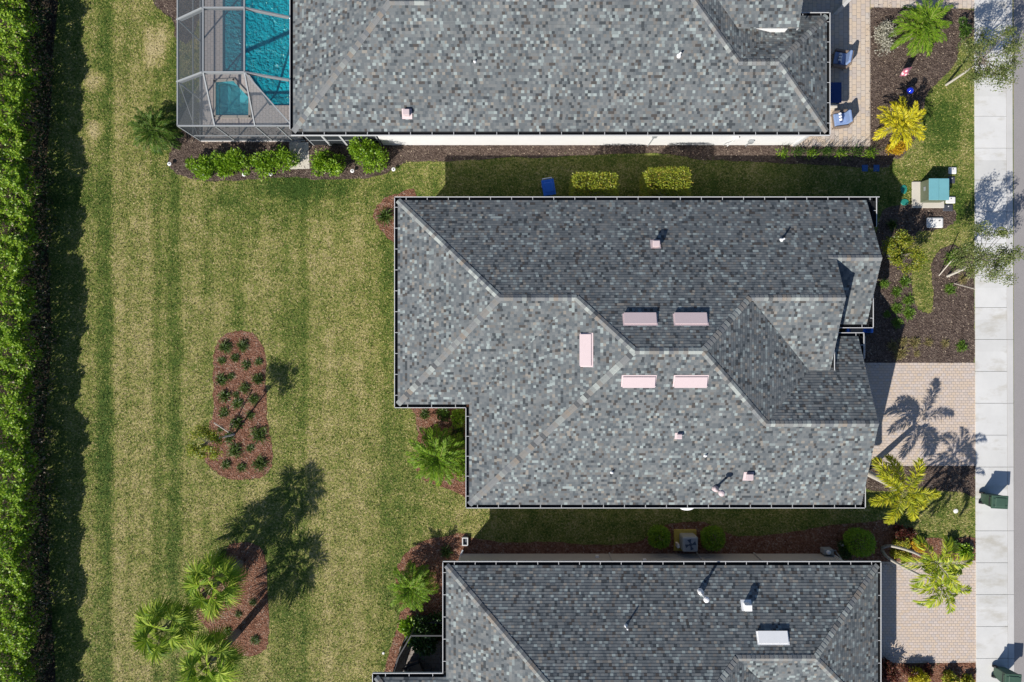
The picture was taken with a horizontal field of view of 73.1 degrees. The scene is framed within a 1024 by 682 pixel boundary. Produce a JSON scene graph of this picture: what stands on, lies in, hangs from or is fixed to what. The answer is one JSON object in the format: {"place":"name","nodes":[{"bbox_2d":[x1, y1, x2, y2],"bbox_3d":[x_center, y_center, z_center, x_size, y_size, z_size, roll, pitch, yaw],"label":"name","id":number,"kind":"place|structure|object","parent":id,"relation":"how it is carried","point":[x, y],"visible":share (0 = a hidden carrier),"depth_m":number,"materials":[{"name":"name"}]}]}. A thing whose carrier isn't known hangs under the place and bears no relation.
{"place":"outdoors","nodes":[
{"label":"outdoors","id":0,"kind":"place"},
{"bbox_2d":[289,142,309,168],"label":"path","id":1,"kind":"structure","parent":0,"point":[303,162],"depth_m":35.97,"materials":[{"name":"concrete"}]},
{"bbox_2d":[43,0,1013,681],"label":"lawn","id":2,"kind":"structure","parent":0,"point":[96,350],"depth_m":36.00,"materials":[{"name":"plant"}]},
{"bbox_2d":[0,0,57,681],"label":"hedge bed","id":3,"kind":"object","parent":2,"relation":"on","point":[52,5],"visible":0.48,"depth_m":35.99,"materials":[{"name":"soil"}]},
{"bbox_2d":[0,0,59,681],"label":"hedge","id":4,"kind":"object","parent":3,"relation":"on","point":[24,145],"visible":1,"depth_m":34.22,"materials":[{"name":"green plant"}]},
{"bbox_2d":[127,105,183,155],"bbox_3d":[-18.059,-10.700,34.963,2.589,2.084,2.553,0,90,0],"label":"date palm","id":5,"kind":"object","parent":2,"relation":"on","point":[152,129],"visible":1,"depth_m":34.64,"materials":[{"name":"green plant"}]},
{"bbox_2d":[153,0,176,37],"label":"mulch bed","id":6,"kind":"object","parent":2,"relation":"on","point":[163,6],"visible":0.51,"depth_m":35.99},
{"bbox_2d":[196,542,268,656],"bbox_3d":[-14.543,13.453,35.988,3.828,0.001,5.978,0,90,0],"label":"mulch bed","id":7,"kind":"object","parent":2,"relation":"on","point":[251,551],"visible":0.69,"depth_m":35.99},
{"bbox_2d":[130,593,203,666],"bbox_3d":[-16.250,13.393,33.471,3.422,5.067,3.151,-28,90,0],"label":"cabbage palm","id":8,"kind":"object","parent":7,"relation":"on","point":[184,617],"visible":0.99,"depth_m":32.12,"materials":[{"name":"green plant"}]},
{"bbox_2d":[176,623,246,681],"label":"cabbage palm","id":9,"kind":"object","parent":7,"relation":"on","point":[199,649],"visible":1,"depth_m":32.29,"materials":[{"name":"green plant"}]},
{"bbox_2d":[180,548,249,622],"bbox_3d":[-14.256,11.575,33.559,3.278,4.890,3.281,0,90,0],"label":"cabbage palm","id":10,"kind":"object","parent":7,"relation":"on","point":[231,574],"visible":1,"depth_m":32.23,"materials":[{"name":"green plant"}]},
{"bbox_2d":[205,330,272,479],"bbox_3d":[-14.218,3.338,35.988,3.570,0.001,7.830,0,90,0],"label":"mulch bed","id":11,"kind":"object","parent":2,"relation":"on","point":[243,374],"visible":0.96,"depth_m":35.99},
{"bbox_2d":[185,422,234,460],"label":"young tree","id":12,"kind":"object","parent":11,"relation":"on","point":[212,436],"visible":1,"depth_m":32.88,"materials":[{"name":"green plant"}]},
{"bbox_2d":[214,372,227,386],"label":"grass clump","id":13,"kind":"object","parent":11,"relation":"on","point":[220,380],"visible":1,"depth_m":35.87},
{"bbox_2d":[217,390,231,403],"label":"grass clump","id":14,"kind":"object","parent":11,"relation":"on","point":[223,397],"visible":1,"depth_m":35.89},
{"bbox_2d":[217,337,233,354],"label":"grass clump","id":15,"kind":"object","parent":11,"relation":"on","point":[225,347],"visible":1,"depth_m":35.86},
{"bbox_2d":[225,441,244,458],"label":"grass clump","id":16,"kind":"object","parent":11,"relation":"on","point":[234,449],"visible":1,"depth_m":35.88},
{"bbox_2d":[229,416,242,432],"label":"grass clump","id":17,"kind":"object","parent":11,"relation":"on","point":[236,424],"visible":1,"depth_m":35.87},
{"bbox_2d":[229,397,243,410],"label":"grass clump","id":18,"kind":"object","parent":11,"relation":"on","point":[237,402],"visible":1,"depth_m":35.88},
{"bbox_2d":[250,372,265,385],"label":"grass clump","id":19,"kind":"object","parent":11,"relation":"on","point":[259,379],"visible":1,"depth_m":35.88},
{"bbox_2d":[248,426,269,446],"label":"grass clump","id":20,"kind":"object","parent":11,"relation":"on","point":[257,436],"visible":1,"depth_m":35.85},
{"bbox_2d":[250,454,270,475],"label":"grass clump","id":21,"kind":"object","parent":11,"relation":"on","point":[257,463],"visible":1,"depth_m":35.86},
{"bbox_2d":[201,0,300,141],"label":"pool deck","id":22,"kind":"structure","parent":2,"relation":"on","point":[265,112],"depth_m":35.98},
{"bbox_2d":[213,78,250,117],"bbox_3d":[-14.544,-12.638,36.430,1.985,1.040,2.083,0,90,0],"label":"spa","id":23,"kind":"object","parent":22,"relation":"in","point":[230,98],"visible":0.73,"depth_m":36.50,"materials":[{"name":"liquid"}]},
{"bbox_2d":[176,0,305,140],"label":"screen enclosure","id":24,"kind":"object","parent":22,"relation":"on","point":[190,73],"visible":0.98,"depth_m":34.19,"materials":[{"name":"grey metal"}]},
{"bbox_2d":[223,0,289,104],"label":"swimming pool","id":25,"kind":"structure","parent":22,"relation":"in","point":[267,44],"depth_m":36.09,"materials":[{"name":"liquid"}]},
{"bbox_2d":[373,189,416,241],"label":"mulch bed","id":26,"kind":"object","parent":2,"relation":"on","point":[383,204],"visible":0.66,"depth_m":35.99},
{"bbox_2d":[375,206,393,226],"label":"grass clump","id":27,"kind":"object","parent":26,"relation":"on","point":[384,214],"visible":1,"depth_m":35.81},
{"bbox_2d":[395,641,445,675],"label":"lanai floor","id":28,"kind":"structure","parent":2,"relation":"on","point":[410,656],"depth_m":35.98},
{"bbox_2d":[404,658,423,671],"bbox_3d":[-5.014,16.972,35.492,0.810,0.964,0.920,-20,90,0],"label":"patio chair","id":29,"kind":"object","parent":28,"relation":"on","point":[415,666],"visible":0.53,"depth_m":35.47,"materials":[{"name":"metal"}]},
{"bbox_2d":[393,615,441,671],"bbox_3d":[-5.112,15.607,34.760,1.626,2.480,5.296,45,90,0],"label":"screen enclosure","id":30,"kind":"object","parent":28,"relation":"on","point":[404,640],"visible":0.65,"depth_m":34.87,"materials":[{"name":"grey"}]},
{"bbox_2d":[384,532,468,671],"bbox_3d":[-4.168,14.133,35.988,4.386,0.001,8.703,8,90,0],"label":"mulch bed","id":31,"kind":"object","parent":2,"relation":"on","point":[434,564],"visible":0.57,"depth_m":35.99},
{"bbox_2d":[397,615,418,642],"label":"broad shrub","id":32,"kind":"object","parent":31,"relation":"on","point":[405,627],"visible":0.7,"depth_m":35.02,"materials":[{"name":"green plant"}]},
{"bbox_2d":[386,560,438,611],"bbox_3d":[-4.993,12.437,34.946,2.671,2.118,2.713,0,90,0],"label":"date palm","id":33,"kind":"object","parent":31,"relation":"on","point":[413,588],"visible":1,"depth_m":34.45,"materials":[{"name":"green plant"}]},
{"bbox_2d":[407,611,441,659],"bbox_3d":[-4.246,14.914,35.201,2.269,2.020,2.205,0,90,0],"label":"broad shrub","id":34,"kind":"object","parent":31,"relation":"on","point":[424,645],"visible":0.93,"depth_m":34.86,"materials":[{"name":"green plant"}]},
{"bbox_2d":[440,544,453,558],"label":"grass clump","id":35,"kind":"object","parent":31,"relation":"on","point":[446,551],"visible":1,"depth_m":35.87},
{"bbox_2d":[411,404,468,497],"bbox_3d":[-3.546,5.521,35.988,3.600,0.001,5.298,0,90,0],"label":"mulch bed","id":36,"kind":"object","parent":2,"relation":"on","point":[456,485],"visible":0.35,"depth_m":35.99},
{"bbox_2d":[405,423,465,486],"bbox_3d":[-3.709,5.816,34.785,3.296,2.438,3.160,0,90,0],"label":"date palm","id":37,"kind":"object","parent":36,"relation":"on","point":[437,455],"visible":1,"depth_m":34.23,"materials":[{"name":"green plant"}]},
{"bbox_2d":[436,408,450,421],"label":"shrub","id":38,"kind":"object","parent":36,"relation":"on","point":[442,414],"visible":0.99,"depth_m":35.76,"materials":[{"name":"green plant"}]},
{"bbox_2d":[450,408,465,430],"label":"bright shrub","id":39,"kind":"object","parent":36,"relation":"on","point":[459,418],"visible":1,"depth_m":35.47,"materials":[{"name":"green plant"}]},
{"bbox_2d":[451,427,465,446],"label":"shrub","id":40,"kind":"object","parent":36,"relation":"on","point":[462,430],"visible":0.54,"depth_m":35.40,"materials":[{"name":"green plant"}]},
{"bbox_2d":[455,458,465,481],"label":"bright shrub","id":41,"kind":"object","parent":36,"relation":"on","point":[463,461],"visible":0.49,"depth_m":35.42,"materials":[{"name":"green plant"}]},
{"bbox_2d":[168,130,892,181],"bbox_3d":[1.118,-9.792,35.988,38.096,0.001,2.995,0,90,0],"label":"mulch bed","id":42,"kind":"object","parent":2,"relation":"on","point":[186,139],"visible":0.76,"depth_m":35.99,"materials":[{"name":"wood"}]},
{"bbox_2d":[184,154,214,181],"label":"bright shrub","id":43,"kind":"object","parent":42,"relation":"on","point":[205,168],"visible":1,"depth_m":35.29,"materials":[{"name":"green plant"}]},
{"bbox_2d":[208,149,238,178],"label":"bright shrub","id":44,"kind":"object","parent":42,"relation":"on","point":[218,161],"visible":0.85,"depth_m":35.30,"materials":[{"name":"green plant"}]},
{"bbox_2d":[222,147,257,175],"bbox_3d":[-13.977,-9.184,35.300,1.632,1.443,1.356,29,90,0],"label":"bright shrub","id":45,"kind":"object","parent":42,"relation":"on","point":[236,154],"visible":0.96,"depth_m":35.21,"materials":[{"name":"green plant"}]},
{"bbox_2d":[249,150,279,181],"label":"bright shrub","id":46,"kind":"object","parent":42,"relation":"on","point":[261,165],"visible":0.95,"depth_m":35.10,"materials":[{"name":"green plant"}]},
{"bbox_2d":[264,144,300,171],"bbox_3d":[-11.726,-9.348,35.385,1.586,1.440,1.389,26,90,0],"label":"bright shrub","id":47,"kind":"object","parent":42,"relation":"on","point":[285,155],"visible":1,"depth_m":35.19,"materials":[{"name":"green plant"}]},
{"bbox_2d":[309,148,346,176],"bbox_3d":[-9.456,-9.082,35.292,1.975,1.572,1.653,0,90,0],"label":"bright shrub","id":48,"kind":"object","parent":42,"relation":"on","point":[323,162],"visible":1,"depth_m":35.10,"materials":[{"name":"green plant"}]},
{"bbox_2d":[346,136,389,173],"bbox_3d":[-7.325,-9.518,35.045,2.089,2.019,1.758,43,90,0],"label":"bright shrub","id":49,"kind":"object","parent":42,"relation":"on","point":[366,149],"visible":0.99,"depth_m":34.78,"materials":[{"name":"green plant"}]},
{"bbox_2d":[804,147,825,159],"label":"spiky plant","id":50,"kind":"object","parent":42,"relation":"on","point":[814,151],"visible":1,"depth_m":35.71,"materials":[{"name":"green plant"}]},
{"bbox_2d":[861,144,886,157],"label":"spiky plant","id":51,"kind":"object","parent":42,"relation":"on","point":[869,151],"visible":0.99,"depth_m":35.73,"materials":[{"name":"green plant"}]},
{"bbox_2d":[541,177,555,196],"bbox_3d":[1.845,-7.827,35.458,0.636,1.085,0.909,-10,90,0],"label":"wheeled bin","id":52,"kind":"object","parent":2,"relation":"on","point":[548,186],"visible":1,"depth_m":34.95,"materials":[{"name":"blue plastic"}]},
{"bbox_2d":[156,0,974,493],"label":"bark chips","id":53,"kind":"object","parent":2,"relation":"on","point":[778,164],"visible":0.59,"depth_m":35.97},
{"bbox_2d":[290,0,850,146],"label":"house","id":54,"kind":"structure","parent":2,"relation":"on","point":[573,72],"depth_m":32.32,"materials":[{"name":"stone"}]},
{"bbox_2d":[203,189,975,681],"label":"bark chips","id":55,"kind":"object","parent":2,"relation":"on","point":[447,537],"visible":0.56,"depth_m":35.97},
{"bbox_2d":[569,171,618,196],"bbox_3d":[4.094,-7.449,34.799,2.487,2.480,1.892,0,90,0],"label":"clipped shrub","id":56,"kind":"object","parent":2,"relation":"on","point":[595,177],"visible":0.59,"depth_m":33.80,"materials":[{"name":"green plant"}]},
{"bbox_2d":[372,550,880,681],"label":"house","id":57,"kind":"structure","parent":2,"relation":"on","point":[697,617],"depth_m":32.42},
{"bbox_2d":[394,197,881,509],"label":"house","id":58,"kind":"structure","parent":2,"relation":"on","point":[686,353],"depth_m":31.96,"materials":[{"name":"grey"}]},
{"bbox_2d":[638,165,693,196],"bbox_3d":[7.682,-7.633,34.789,2.467,2.524,2.041,0,90,0],"label":"clipped shrub","id":59,"kind":"object","parent":2,"relation":"on","point":[665,173],"visible":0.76,"depth_m":33.86,"materials":[{"name":"green plant"}]},
{"bbox_2d":[457,519,975,561],"bbox_3d":[10.857,10.568,35.984,27.462,0.001,2.592,0,90,0],"label":"mulch bed","id":60,"kind":"object","parent":2,"relation":"on","point":[798,544],"visible":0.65,"depth_m":35.98,"materials":[{"name":"wood"}]},
{"bbox_2d":[647,524,670,548],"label":"round shrub","id":61,"kind":"object","parent":60,"relation":"on","point":[659,543],"visible":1,"depth_m":35.24,"materials":[{"name":"green plant"}]},
{"bbox_2d":[674,529,697,551],"bbox_3d":[9.000,10.350,35.505,1.160,0.990,1.100,0,90,0],"label":"air conditioner","id":62,"kind":"object","parent":60,"relation":"on","point":[685,540],"visible":1,"depth_m":35.32,"materials":[{"name":"grey metal"}]},
{"bbox_2d":[700,525,725,551],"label":"round shrub","id":63,"kind":"object","parent":60,"relation":"on","point":[714,530],"visible":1,"depth_m":35.27,"materials":[{"name":"green plant"}]},
{"bbox_2d":[820,547,841,558],"bbox_3d":[16.418,10.864,35.570,0.839,0.760,0.358,11,90,0],"label":"pump box","id":64,"kind":"object","parent":60,"relation":"on","point":[826,550],"visible":0.98,"depth_m":35.47,"materials":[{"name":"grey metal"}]},
{"bbox_2d":[837,539,855,559],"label":"dark shrub","id":65,"kind":"object","parent":60,"relation":"on","point":[843,551],"visible":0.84,"depth_m":35.44,"materials":[{"name":"green plant"}]},
{"bbox_2d":[842,527,876,557],"bbox_3d":[17.686,10.235,35.259,1.540,1.765,1.498,0,90,0],"label":"round shrub","id":66,"kind":"object","parent":60,"relation":"on","point":[850,534],"visible":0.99,"depth_m":34.91,"materials":[{"name":"green plant"}]},
{"bbox_2d":[891,537,910,548],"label":"lime shrub","id":67,"kind":"object","parent":60,"relation":"on","point":[902,543],"visible":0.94,"depth_m":35.53,"materials":[{"name":"green plant"}]},
{"bbox_2d":[890,548,912,562],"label":"lime shrub","id":68,"kind":"object","parent":60,"relation":"on","point":[895,553],"visible":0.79,"depth_m":35.59,"materials":[{"name":"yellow plant"}]},
{"bbox_2d":[893,524,917,541],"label":"red shrub","id":69,"kind":"object","parent":60,"relation":"on","point":[902,532],"visible":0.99,"depth_m":35.48,"materials":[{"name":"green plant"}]},
{"bbox_2d":[908,536,924,553],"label":"croton shrub","id":70,"kind":"object","parent":60,"relation":"on","point":[914,546],"visible":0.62,"depth_m":35.61,"materials":[{"name":"yellow plant"}]},
{"bbox_2d":[880,534,973,613],"bbox_3d":[19.560,10.679,33.432,2.933,5.205,3.808,0,90,0],"label":"manila palm","id":71,"kind":"object","parent":60,"relation":"on","point":[934,571],"visible":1,"depth_m":31.50,"materials":[{"name":"green plant"}]},
{"bbox_2d":[957,542,975,558],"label":"shrub","id":72,"kind":"object","parent":60,"relation":"on","point":[964,549],"visible":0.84,"depth_m":35.68,"materials":[{"name":"green plant"}]},
{"bbox_2d":[876,204,955,247],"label":"mulch bed","id":73,"kind":"object","parent":2,"relation":"on","point":[914,214],"visible":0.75,"depth_m":35.99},
{"bbox_2d":[912,178,948,207],"bbox_3d":[21.630,-7.600,35.565,1.660,0.870,1.360,0,90,0],"label":"transformer box","id":74,"kind":"object","parent":73,"relation":"on","point":[931,193],"visible":1,"depth_m":35.38,"materials":[{"name":"metal"}]},
{"bbox_2d":[926,217,942,227],"bbox_3d":[21.967,-6.150,35.917,0.860,0.166,0.540,0,90,0],"label":"meter box","id":75,"kind":"object","parent":73,"relation":"on","point":[934,222],"visible":1,"depth_m":35.85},
{"bbox_2d":[864,242,974,362],"bbox_3d":[20.783,-1.886,35.984,6.726,0.001,6.549,0,90,0],"label":"mulch bed","id":76,"kind":"object","parent":2,"relation":"on","point":[923,330],"visible":0.73,"depth_m":35.98,"materials":[{"name":"wood"}]},
{"bbox_2d":[891,347,908,361],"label":"grass clump","id":77,"kind":"object","parent":76,"relation":"on","point":[899,353],"visible":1,"depth_m":35.86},
{"bbox_2d":[897,274,912,289],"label":"grass clump","id":78,"kind":"object","parent":76,"relation":"on","point":[904,281],"visible":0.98,"depth_m":35.88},
{"bbox_2d":[881,228,929,276],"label":"tree","id":79,"kind":"object","parent":76,"relation":"on","point":[902,242],"visible":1,"depth_m":34.13,"materials":[{"name":"green plant"}]},
{"bbox_2d":[901,306,915,321],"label":"grass clump","id":80,"kind":"object","parent":76,"relation":"on","point":[907,311],"visible":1,"depth_m":35.88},
{"bbox_2d":[902,291,914,307],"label":"grass clump","id":81,"kind":"object","parent":76,"relation":"on","point":[908,301],"visible":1,"depth_m":35.89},
{"bbox_2d":[943,283,956,295],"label":"grass clump","id":82,"kind":"object","parent":76,"relation":"on","point":[950,290],"visible":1,"depth_m":35.90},
{"bbox_2d":[941,250,962,266],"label":"grass clump","id":83,"kind":"object","parent":76,"relation":"on","point":[949,257],"visible":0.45,"depth_m":35.83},
{"bbox_2d":[939,218,1023,289],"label":"street tree","id":84,"kind":"object","parent":76,"relation":"on","point":[965,250],"visible":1,"depth_m":32.91,"materials":[{"name":"green plant"}]},
{"bbox_2d":[866,466,974,496],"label":"mulch bed","id":85,"kind":"object","parent":2,"relation":"on","point":[949,473],"visible":0.67,"depth_m":35.98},
{"bbox_2d":[868,453,940,524],"bbox_3d":[18.639,7.146,34.049,3.343,3.962,3.451,0,90,0],"label":"foxtail palm","id":86,"kind":"object","parent":85,"relation":"on","point":[893,482],"visible":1,"depth_m":32.82,"materials":[{"name":"green plant"}]},
{"bbox_2d":[870,7,973,159],"bbox_3d":[21.350,-13.504,35.984,5.803,0.001,8.177,0,90,0],"label":"mulch bed","id":87,"kind":"object","parent":2,"relation":"on","point":[925,85],"visible":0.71,"depth_m":35.98,"materials":[{"name":"wood"}]},
{"bbox_2d":[871,20,897,55],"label":"silver shrub","id":88,"kind":"object","parent":87,"relation":"on","point":[882,36],"visible":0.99,"depth_m":35.54,"materials":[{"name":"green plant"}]},
{"bbox_2d":[885,140,906,155],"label":"croton shrub","id":89,"kind":"object","parent":87,"relation":"on","point":[899,148],"visible":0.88,"depth_m":35.59,"materials":[{"name":"yellow plant"}]},
{"bbox_2d":[872,96,926,150],"bbox_3d":[19.576,-11.015,34.978,2.504,2.052,2.738,0,90,0],"label":"areca palm","id":90,"kind":"object","parent":87,"relation":"on","point":[904,123],"visible":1,"depth_m":34.50,"materials":[{"name":"yellow plant"}]},
{"bbox_2d":[888,0,953,57],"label":"date palm","id":91,"kind":"object","parent":87,"relation":"on","point":[925,30],"visible":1,"depth_m":34.49,"materials":[{"name":"green plant"}]},
{"bbox_2d":[958,16,973,39],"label":"shrub","id":92,"kind":"object","parent":87,"relation":"on","point":[962,29],"visible":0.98,"depth_m":35.55,"materials":[{"name":"green plant"}]},
{"bbox_2d":[881,662,975,681],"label":"mulch bed","id":93,"kind":"object","parent":2,"relation":"on","point":[953,667],"visible":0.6,"depth_m":35.99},
{"bbox_2d":[881,655,901,681],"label":"red shrub","id":94,"kind":"object","parent":93,"relation":"on","point":[889,671],"visible":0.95,"depth_m":35.35,"materials":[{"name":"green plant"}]},
{"bbox_2d":[900,665,918,677],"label":"red shrub","id":95,"kind":"object","parent":93,"relation":"on","point":[908,670],"visible":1,"depth_m":35.52,"materials":[{"name":"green plant"}]},
{"bbox_2d":[908,666,931,681],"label":"yellow shrub","id":96,"kind":"object","parent":93,"relation":"on","point":[922,675],"visible":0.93,"depth_m":35.40,"materials":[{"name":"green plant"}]},
{"bbox_2d":[922,662,933,677],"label":"red shrub","id":97,"kind":"object","parent":93,"relation":"on","point":[928,670],"visible":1,"depth_m":35.66,"materials":[{"name":"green plant"}]},
{"bbox_2d":[941,668,960,681],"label":"lime shrub","id":98,"kind":"object","parent":93,"relation":"on","point":[949,676],"visible":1,"depth_m":35.62,"materials":[{"name":"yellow plant"}]},
{"bbox_2d":[960,673,975,681],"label":"lime shrub","id":99,"kind":"object","parent":93,"relation":"on","point":[970,678],"visible":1,"depth_m":35.74,"materials":[{"name":"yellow plant"}]},
{"bbox_2d":[945,24,1023,91],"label":"street tree","id":100,"kind":"object","parent":2,"relation":"on","point":[1004,68],"visible":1,"depth_m":32.78,"materials":[{"name":"green plant"}]},
{"bbox_2d":[1006,0,1013,670],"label":"kerb","id":101,"kind":"structure","parent":2,"relation":"on","point":[1010,410],"depth_m":35.94,"materials":[{"name":"concrete"}]},
{"bbox_2d":[791,0,869,145],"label":"patio","id":102,"kind":"structure","parent":0,"point":[849,23],"depth_m":35.98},
{"bbox_2d":[830,82,841,103],"bbox_3d":[16.567,-12.767,35.737,0.720,0.485,1.050,0,90,0],"label":"side table","id":103,"kind":"object","parent":102,"relation":"on","point":[836,92],"visible":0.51,"depth_m":35.49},
{"bbox_2d":[830,109,853,129],"bbox_3d":[16.948,-11.402,35.492,0.810,0.964,0.920,-8,90,0],"label":"patio chair","id":104,"kind":"object","parent":102,"relation":"on","point":[847,118],"visible":0.98,"depth_m":35.45,"materials":[{"name":"fabric"}]},
{"bbox_2d":[830,48,853,70],"bbox_3d":[16.948,-14.497,35.492,0.810,0.964,0.920,10,90,0],"label":"patio chair","id":105,"kind":"object","parent":102,"relation":"on","point":[847,59],"visible":0.99,"depth_m":35.46,"materials":[{"name":"fabric"}]},
{"bbox_2d":[865,363,974,465],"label":"driveway","id":106,"kind":"structure","parent":0,"point":[926,411],"depth_m":35.98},
{"bbox_2d":[871,0,973,8],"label":"path","id":107,"kind":"structure","parent":0,"point":[966,4],"depth_m":35.98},
{"bbox_2d":[881,561,975,662],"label":"driveway","id":108,"kind":"structure","parent":0,"point":[912,632],"depth_m":35.98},
{"bbox_2d":[974,0,1007,681],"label":"sidewalk","id":109,"kind":"structure","parent":0,"point":[990,206],"depth_m":35.93,"materials":[{"name":"concrete"}]},
{"bbox_2d":[978,491,1007,508],"bbox_3d":[24.573,8.132,35.373,0.929,1.105,0.676,3,90,0],"label":"wheeled bin","id":110,"kind":"object","parent":109,"relation":"on","point":[995,501],"visible":1,"depth_m":34.85,"materials":[{"name":"green plastic"}]},
{"bbox_2d":[991,665,1021,681],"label":"wheeled bin","id":111,"kind":"object","parent":109,"relation":"on","point":[1002,674],"visible":1,"depth_m":35.07,"materials":[{"name":"green plastic"}]},
{"bbox_2d":[1013,0,1023,681],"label":"road","id":112,"kind":"structure","parent":0,"point":[1018,14],"depth_m":35.99,"materials":[{"name":"asphalt"}]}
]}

